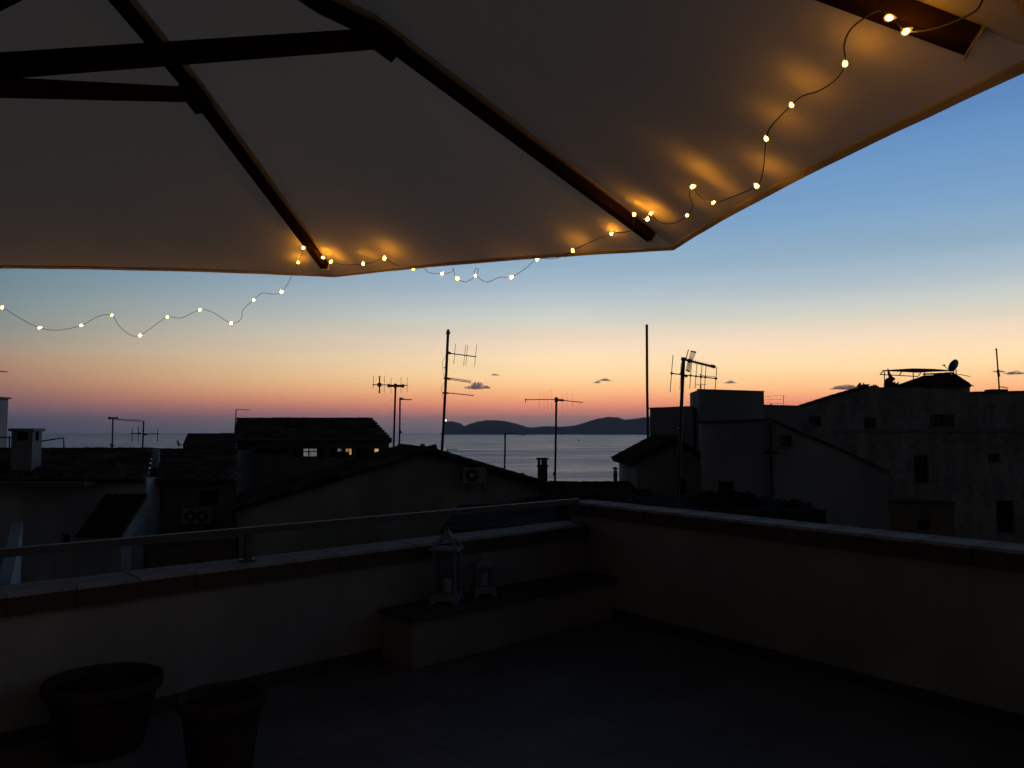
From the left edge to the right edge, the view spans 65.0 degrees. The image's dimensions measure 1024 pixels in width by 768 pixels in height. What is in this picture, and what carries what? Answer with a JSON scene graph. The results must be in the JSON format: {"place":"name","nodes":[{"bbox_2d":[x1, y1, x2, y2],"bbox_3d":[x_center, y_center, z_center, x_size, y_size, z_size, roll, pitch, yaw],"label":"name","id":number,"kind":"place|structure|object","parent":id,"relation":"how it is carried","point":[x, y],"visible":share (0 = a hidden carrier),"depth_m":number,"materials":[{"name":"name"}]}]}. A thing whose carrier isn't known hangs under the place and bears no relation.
{"place":"outdoors","nodes":[
{"label":"outdoors","id":0,"kind":"place"},
{"bbox_2d":[0,397,11,447],"bbox_3d":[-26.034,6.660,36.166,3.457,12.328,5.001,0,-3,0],"label":"chimney stack","id":1,"kind":"structure","parent":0,"point":[3,416],"depth_m":38.66,"materials":[{"name":"white paint"}]},
{"bbox_2d":[0,522,22,585],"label":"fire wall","id":2,"kind":"structure","parent":0,"point":[10,572],"depth_m":17.15,"materials":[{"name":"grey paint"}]},
{"bbox_2d":[7,433,649,480],"bbox_3d":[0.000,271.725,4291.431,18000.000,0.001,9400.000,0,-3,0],"label":"sea","id":3,"kind":"structure","parent":0,"point":[586,458],"depth_m":881.90,"materials":[{"name":"blue liquid"}]},
{"bbox_2d":[440,504,558,534],"bbox_3d":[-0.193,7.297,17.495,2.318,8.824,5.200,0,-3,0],"label":"roof","id":4,"kind":"structure","parent":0,"point":[463,523],"depth_m":16.83,"materials":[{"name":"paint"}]},
{"bbox_2d":[0,73,1023,432],"label":"sky","id":5,"kind":"structure","parent":0,"point":[905,250],"materials":[{"name":"blue"}]},
{"bbox_2d":[440,417,649,434],"bbox_3d":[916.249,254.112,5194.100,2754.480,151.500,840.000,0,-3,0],"label":"headland","id":6,"kind":"structure","parent":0,"point":[611,426],"depth_m":4939.10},
{"bbox_2d":[525,481,652,521],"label":"town house","id":7,"kind":"structure","parent":0,"point":[623,491],"depth_m":28.96,"materials":[{"name":"paint"}]},
{"bbox_2d":[536,458,548,480],"bbox_3d":[1.171,3.609,30.822,0.504,1.551,0.504,0,-3,0],"label":"chimney stack","id":8,"kind":"object","parent":7,"relation":"on","point":[542,470],"visible":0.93,"depth_m":30.65,"materials":[{"name":"paint"}]},
{"bbox_2d":[525,397,582,484],"bbox_3d":[1.609,2.252,30.887,2.229,4.216,0.152,0,-3,0],"label":"tv aerial","id":9,"kind":"object","parent":7,"relation":"attached to","point":[556,399],"visible":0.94,"depth_m":30.91,"materials":[{"name":"metal"}]},
{"bbox_2d":[612,467,617,485],"bbox_3d":[3.968,3.723,30.832,0.220,1.080,0.214,0,-3,0],"label":"chimney pipe","id":10,"kind":"object","parent":7,"relation":"on","point":[615,474],"visible":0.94,"depth_m":30.78,"materials":[{"name":"metal"}]},
{"bbox_2d":[670,349,716,508],"bbox_3d":[4.057,1.154,17.932,1.070,3.864,0.142,0,-3,0],"label":"tv aerial","id":11,"kind":"object","parent":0,"point":[683,375],"visible":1,"depth_m":17.96,"materials":[{"name":"metal"}]},
{"bbox_2d":[649,389,801,450],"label":"apartment block","id":12,"kind":"structure","parent":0,"point":[711,404],"depth_m":42.55,"materials":[{"name":"grey paint"}]},
{"bbox_2d":[633,496,825,523],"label":"flat roof house","id":13,"kind":"structure","parent":0,"point":[804,514],"depth_m":21.11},
{"bbox_2d":[687,488,720,506],"bbox_3d":[5.455,3.203,22.005,0.948,0.684,1.114,2,-4,-35],"label":"shrub","id":14,"kind":"object","parent":13,"relation":"on","point":[706,498],"visible":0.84,"depth_m":21.93,"materials":[{"name":"green plant"}]},
{"bbox_2d":[713,486,746,506],"bbox_3d":[5.891,3.171,22.053,1.040,0.723,1.179,0,-3,0],"label":"shrub","id":15,"kind":"object","parent":13,"relation":"on","point":[728,499],"visible":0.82,"depth_m":21.87,"materials":[{"name":"green plant"}]},
{"bbox_2d":[734,490,768,506],"bbox_3d":[6.552,3.234,22.150,1.049,0.606,1.135,-2,-4,25],"label":"shrub","id":16,"kind":"object","parent":13,"relation":"on","point":[752,500],"visible":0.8,"depth_m":21.83,"materials":[{"name":"green plant"}]},
{"bbox_2d":[770,497,814,507],"bbox_3d":[7.859,3.340,22.091,1.107,0.422,1.209,3,-5,-42],"label":"shrub","id":17,"kind":"object","parent":13,"relation":"on","point":[794,502],"visible":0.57,"depth_m":21.83,"materials":[{"name":"green plant"}]},
{"bbox_2d":[697,419,889,529],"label":"town house","id":18,"kind":"structure","parent":0,"point":[773,458],"depth_m":27.87,"materials":[{"name":"grey paint"}]},
{"bbox_2d":[719,481,732,491],"bbox_3d":[7.425,3.689,28.030,0.526,0.607,0.100,0,-3,0],"label":"window","id":19,"kind":"structure","parent":18,"relation":"in","point":[723,484],"depth_m":28.06,"materials":[{"name":"black glass"}]},
{"bbox_2d":[777,436,794,448],"bbox_3d":[9.516,2.022,28.014,0.595,0.447,0.330,0,-3,0],"label":"window","id":20,"kind":"structure","parent":18,"relation":"in","point":[784,440],"depth_m":28.15,"materials":[{"name":"glass"}]},
{"bbox_2d":[798,387,1023,543],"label":"long building","id":21,"kind":"structure","parent":0,"point":[964,451],"depth_m":45.89,"materials":[{"name":"stone"}]},
{"bbox_2d":[808,417,822,426],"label":"window","id":22,"kind":"structure","parent":21,"relation":"in","point":[813,421],"depth_m":46.16,"materials":[{"name":"glass"}]},
{"bbox_2d":[859,383,870,388],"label":"potted plant","id":23,"kind":"object","parent":21,"relation":"on","point":[861,386],"visible":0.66,"depth_m":47.12,"materials":[{"name":"green plant"}]},
{"bbox_2d":[865,417,878,428],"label":"window","id":24,"kind":"structure","parent":21,"relation":"in","point":[869,422],"depth_m":46.13,"materials":[{"name":"glass"}]},
{"bbox_2d":[884,377,894,386],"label":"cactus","id":25,"kind":"object","parent":21,"relation":"on","point":[888,382],"visible":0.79,"depth_m":47.24,"materials":[{"name":"green plant"}]},
{"bbox_2d":[887,369,894,381],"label":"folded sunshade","id":26,"kind":"object","parent":21,"relation":"on","point":[892,378],"visible":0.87,"depth_m":47.63,"materials":[{"name":"fabric"}]},
{"bbox_2d":[892,381,902,386],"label":"potted plant","id":27,"kind":"object","parent":21,"relation":"on","point":[897,384],"visible":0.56,"depth_m":47.16,"materials":[{"name":"green plant"}]},
{"bbox_2d":[913,455,930,483],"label":"window","id":28,"kind":"structure","parent":21,"relation":"in","point":[920,461],"depth_m":46.05,"materials":[{"name":"glass"}]},
{"bbox_2d":[899,372,973,391],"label":"stair head","id":29,"kind":"object","parent":21,"relation":"on","point":[951,381],"visible":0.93,"depth_m":47.62},
{"bbox_2d":[880,368,950,383],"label":"awning","id":30,"kind":"object","parent":29,"relation":"attached to","point":[915,370],"visible":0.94,"depth_m":47.50,"materials":[{"name":"fabric"}]},
{"bbox_2d":[943,359,969,376],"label":"satellite dish","id":31,"kind":"object","parent":29,"relation":"attached to","point":[953,366],"visible":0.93,"depth_m":49.26,"materials":[{"name":"metal"}]},
{"bbox_2d":[929,415,953,427],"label":"window","id":32,"kind":"structure","parent":21,"relation":"in","point":[936,421],"depth_m":46.17,"materials":[{"name":"glass"}]},
{"bbox_2d":[987,454,1002,462],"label":"window","id":33,"kind":"structure","parent":21,"relation":"in","point":[992,458],"depth_m":46.10,"materials":[{"name":"glass"}]},
{"bbox_2d":[992,349,1006,388],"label":"tv aerial","id":34,"kind":"object","parent":21,"relation":"attached to","point":[998,372],"visible":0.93,"depth_m":47.07,"materials":[{"name":"metal"}]},
{"bbox_2d":[996,501,1016,534],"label":"window","id":35,"kind":"structure","parent":21,"relation":"in","point":[1004,508],"depth_m":45.88,"materials":[{"name":"glass"}]},
{"bbox_2d":[888,498,955,536],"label":"town house","id":36,"kind":"structure","parent":0,"point":[926,516],"depth_m":39.68,"materials":[{"name":"paint"}]},
{"bbox_2d":[917,520,932,530],"bbox_3d":[20.350,6.982,39.739,0.782,0.569,0.330,0,-3,0],"label":"window","id":37,"kind":"structure","parent":36,"relation":"in","point":[922,524],"depth_m":39.88,"materials":[{"name":"glass"}]},
{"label":"ground","id":38,"kind":"structure","parent":0,"visible":0},
{"bbox_2d":[0,447,161,582],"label":"town house","id":39,"kind":"structure","parent":38,"relation":"on","point":[64,495],"depth_m":25.78,"materials":[{"name":"white paint"}]},
{"bbox_2d":[8,428,44,470],"bbox_3d":[-16.065,2.333,26.568,0.834,1.726,0.660,0,-3,0],"label":"chimney stack","id":40,"kind":"object","parent":39,"relation":"on","point":[25,450],"visible":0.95,"depth_m":26.33,"materials":[{"name":"grey paint"}]},
{"bbox_2d":[0,437,64,447],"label":"roof railing","id":41,"kind":"object","parent":39,"relation":"on","point":[42,440],"visible":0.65,"depth_m":29.31,"materials":[{"name":"metal"}]},
{"bbox_2d":[64,534,69,542],"bbox_3d":[-14.295,5.010,25.947,0.268,0.386,0.100,0,-3,0],"label":"window","id":42,"kind":"structure","parent":39,"relation":"in","point":[66,536],"depth_m":25.94,"materials":[{"name":"glass"}]},
{"bbox_2d":[108,417,142,447],"bbox_3d":[-14.021,2.073,29.068,1.182,1.774,0.500,0,-3,0],"label":"tv aerial","id":43,"kind":"object","parent":39,"relation":"attached to","point":[113,419],"visible":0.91,"depth_m":29.11,"materials":[{"name":"metal"}]},
{"bbox_2d":[131,421,158,446],"bbox_3d":[-13.188,2.135,28.885,0.969,1.619,0.138,0,-3,0],"label":"tv aerial","id":44,"kind":"object","parent":39,"relation":"attached to","point":[143,433],"visible":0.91,"depth_m":28.87,"materials":[{"name":"metal"}]},
{"bbox_2d":[133,448,159,569],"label":"fire wall","id":45,"kind":"structure","parent":38,"relation":"on","point":[139,556],"depth_m":25.20,"materials":[{"name":"grey paint"}]},
{"bbox_2d":[144,536,235,568],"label":"balcony wall","id":46,"kind":"structure","parent":38,"relation":"on","point":[165,554],"depth_m":25.23,"materials":[{"name":"paint"}]},
{"bbox_2d":[149,448,239,533],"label":"town house","id":47,"kind":"structure","parent":38,"relation":"on","point":[197,478],"depth_m":26.84,"materials":[{"name":"paint"}]},
{"bbox_2d":[182,508,213,531],"bbox_3d":[-10.395,4.520,26.597,0.933,0.797,0.380,0,-3,0],"label":"air conditioner","id":48,"kind":"object","parent":47,"relation":"attached to","point":[205,516],"visible":0.99,"depth_m":26.45,"materials":[{"name":"white plastic"}]},
{"bbox_2d":[195,490,219,507],"bbox_3d":[-10.134,3.846,26.903,0.820,0.589,0.330,0,-3,0],"label":"window","id":49,"kind":"structure","parent":47,"relation":"in","point":[207,497],"depth_m":27.03,"materials":[{"name":"glass"}]},
{"bbox_2d":[183,433,252,514],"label":"town house","id":50,"kind":"structure","parent":38,"relation":"on","point":[244,481],"depth_m":40.69,"materials":[{"name":"paint"}]},
{"bbox_2d":[234,417,392,487],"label":"town house","id":51,"kind":"structure","parent":38,"relation":"on","point":[283,448],"depth_m":42.01,"materials":[{"name":"paint"}]},
{"bbox_2d":[234,409,249,431],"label":"tv aerial","id":52,"kind":"object","parent":51,"relation":"attached to","point":[235,416],"visible":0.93,"depth_m":43.93,"materials":[{"name":"metal"}]},
{"bbox_2d":[254,449,288,454],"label":"window","id":53,"kind":"structure","parent":51,"relation":"in","point":[256,451],"depth_m":42.09,"materials":[{"name":"black glass"}]},
{"bbox_2d":[293,448,323,457],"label":"window","id":54,"kind":"structure","parent":51,"relation":"in","point":[297,452],"depth_m":42.08,"materials":[{"name":"glass"}]},
{"bbox_2d":[329,448,352,457],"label":"window","id":55,"kind":"structure","parent":51,"relation":"in","point":[333,452],"depth_m":42.08,"materials":[{"name":"glass"}]},
{"bbox_2d":[356,448,383,456],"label":"window","id":56,"kind":"structure","parent":51,"relation":"in","point":[359,451],"depth_m":42.09,"materials":[{"name":"glass"}]},
{"bbox_2d":[224,444,548,558],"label":"town house","id":57,"kind":"structure","parent":38,"relation":"on","point":[402,478],"depth_m":26.48,"materials":[{"name":"beige paint"}]},
{"bbox_2d":[373,376,407,446],"bbox_3d":[-5.455,1.569,35.917,1.563,3.887,0.186,0,-3,-2],"label":"tv aerial","id":58,"kind":"object","parent":57,"relation":"attached to","point":[379,385],"visible":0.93,"depth_m":35.96,"materials":[{"name":"metal"}]},
{"bbox_2d":[398,397,411,443],"bbox_3d":[-4.665,2.004,34.883,0.598,2.852,0.400,0,-3,0],"label":"tv aerial","id":59,"kind":"object","parent":57,"relation":"attached to","point":[400,399],"visible":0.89,"depth_m":34.94,"materials":[{"name":"metal"}]},
{"bbox_2d":[441,329,476,449],"bbox_3d":[-2.073,0.595,30.960,1.432,5.447,0.440,0,-3,0],"label":"tv aerial","id":60,"kind":"object","parent":57,"relation":"attached to","point":[446,378],"visible":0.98,"depth_m":31.01,"materials":[{"name":"metal"}]},
{"bbox_2d":[463,467,485,491],"bbox_3d":[-1.252,3.214,26.976,0.772,0.840,0.380,0,-3,0],"label":"air conditioner","id":61,"kind":"object","parent":57,"relation":"attached to","point":[474,474],"visible":1,"depth_m":26.82,"materials":[{"name":"white plastic"}]},
{"bbox_2d":[504,432,525,467],"bbox_3d":[0.079,2.758,28.326,0.808,2.112,0.400,0,-3,0],"label":"tv aerial","id":62,"kind":"object","parent":57,"relation":"attached to","point":[505,446],"visible":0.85,"depth_m":28.38,"materials":[{"name":"metal"}]},
{"bbox_2d":[611,435,700,495],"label":"town house","id":63,"kind":"structure","parent":38,"relation":"on","point":[653,466],"depth_m":29.87,"materials":[{"name":"grey paint"}]},
{"bbox_2d":[646,324,648,447],"bbox_3d":[5.232,0.459,31.028,0.110,5.540,0.100,-1,-4,22],"label":"bare pole","id":64,"kind":"object","parent":63,"relation":"on","point":[647,409],"visible":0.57,"depth_m":31.00,"materials":[{"name":"metal"}]},
{"bbox_2d":[675,478,689,495],"bbox_3d":[6.316,3.842,29.909,0.510,0.698,0.330,0,-3,0],"label":"window","id":65,"kind":"structure","parent":63,"relation":"in","point":[682,480],"depth_m":30.00,"materials":[{"name":"glass"}]},
{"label":"terrace building","id":66,"kind":"object","parent":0,"visible":0},
{"bbox_2d":[0,618,1023,767],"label":"terrace floor","id":67,"kind":"structure","parent":66,"relation":"on","point":[612,693],"depth_m":4.62,"materials":[{"name":"tile"}]},
{"bbox_2d":[39,662,163,762],"bbox_3d":[-2.147,1.723,4.215,0.580,0.360,0.580,0,-3,0],"label":"flower pot","id":68,"kind":"object","parent":67,"relation":"on","point":[99,712],"visible":1,"depth_m":4.05,"materials":[{"name":"ceramic"}]},
{"bbox_2d":[176,681,265,767],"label":"flower pot","id":69,"kind":"object","parent":67,"relation":"on","point":[220,722],"visible":1,"depth_m":3.76,"materials":[{"name":"ceramic"}]},
{"bbox_2d":[0,521,588,749],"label":"parapet wall","id":70,"kind":"structure","parent":67,"relation":"on","point":[268,620],"depth_m":5.11,"materials":[{"name":"paint"}]},
{"bbox_2d":[0,498,579,561],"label":"handrail","id":71,"kind":"object","parent":70,"relation":"on","point":[247,532],"visible":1,"depth_m":5.29,"materials":[{"name":"metal"}]},
{"bbox_2d":[379,570,617,669],"bbox_3d":[0.008,1.855,6.491,2.330,0.371,0.406,3,-5,-44],"label":"corner bench","id":72,"kind":"object","parent":67,"relation":"on","point":[419,634],"visible":0.84,"depth_m":6.15,"materials":[{"name":"paint"}]},
{"bbox_2d":[429,527,463,605],"bbox_3d":[-0.490,1.362,6.069,0.217,0.563,0.217,-1,-3,10],"label":"candle lantern","id":73,"kind":"object","parent":72,"relation":"on","point":[446,593],"visible":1,"depth_m":6.03,"materials":[{"name":"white metal"}]},
{"bbox_2d":[470,552,496,596],"bbox_3d":[-0.225,1.496,6.342,0.182,0.328,0.182,1,-4,-14],"label":"candle lantern","id":74,"kind":"object","parent":72,"relation":"on","point":[484,585],"visible":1,"depth_m":6.29,"materials":[{"name":"white metal"}]},
{"bbox_2d":[0,0,1023,276],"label":"parasol","id":75,"kind":"object","parent":67,"relation":"on","point":[248,136],"visible":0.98,"depth_m":1.89,"materials":[{"name":"fabric"}]},
{"bbox_2d":[1,0,982,336],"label":"fairy lights","id":76,"kind":"object","parent":75,"relation":"attached to","point":[633,214],"visible":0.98,"depth_m":1.39,"materials":[{"name":"rubber"}]},
{"bbox_2d":[567,499,1023,731],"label":"parapet wall","id":77,"kind":"structure","parent":67,"relation":"on","point":[936,621],"depth_m":5.40,"materials":[{"name":"paint"}]}
]}

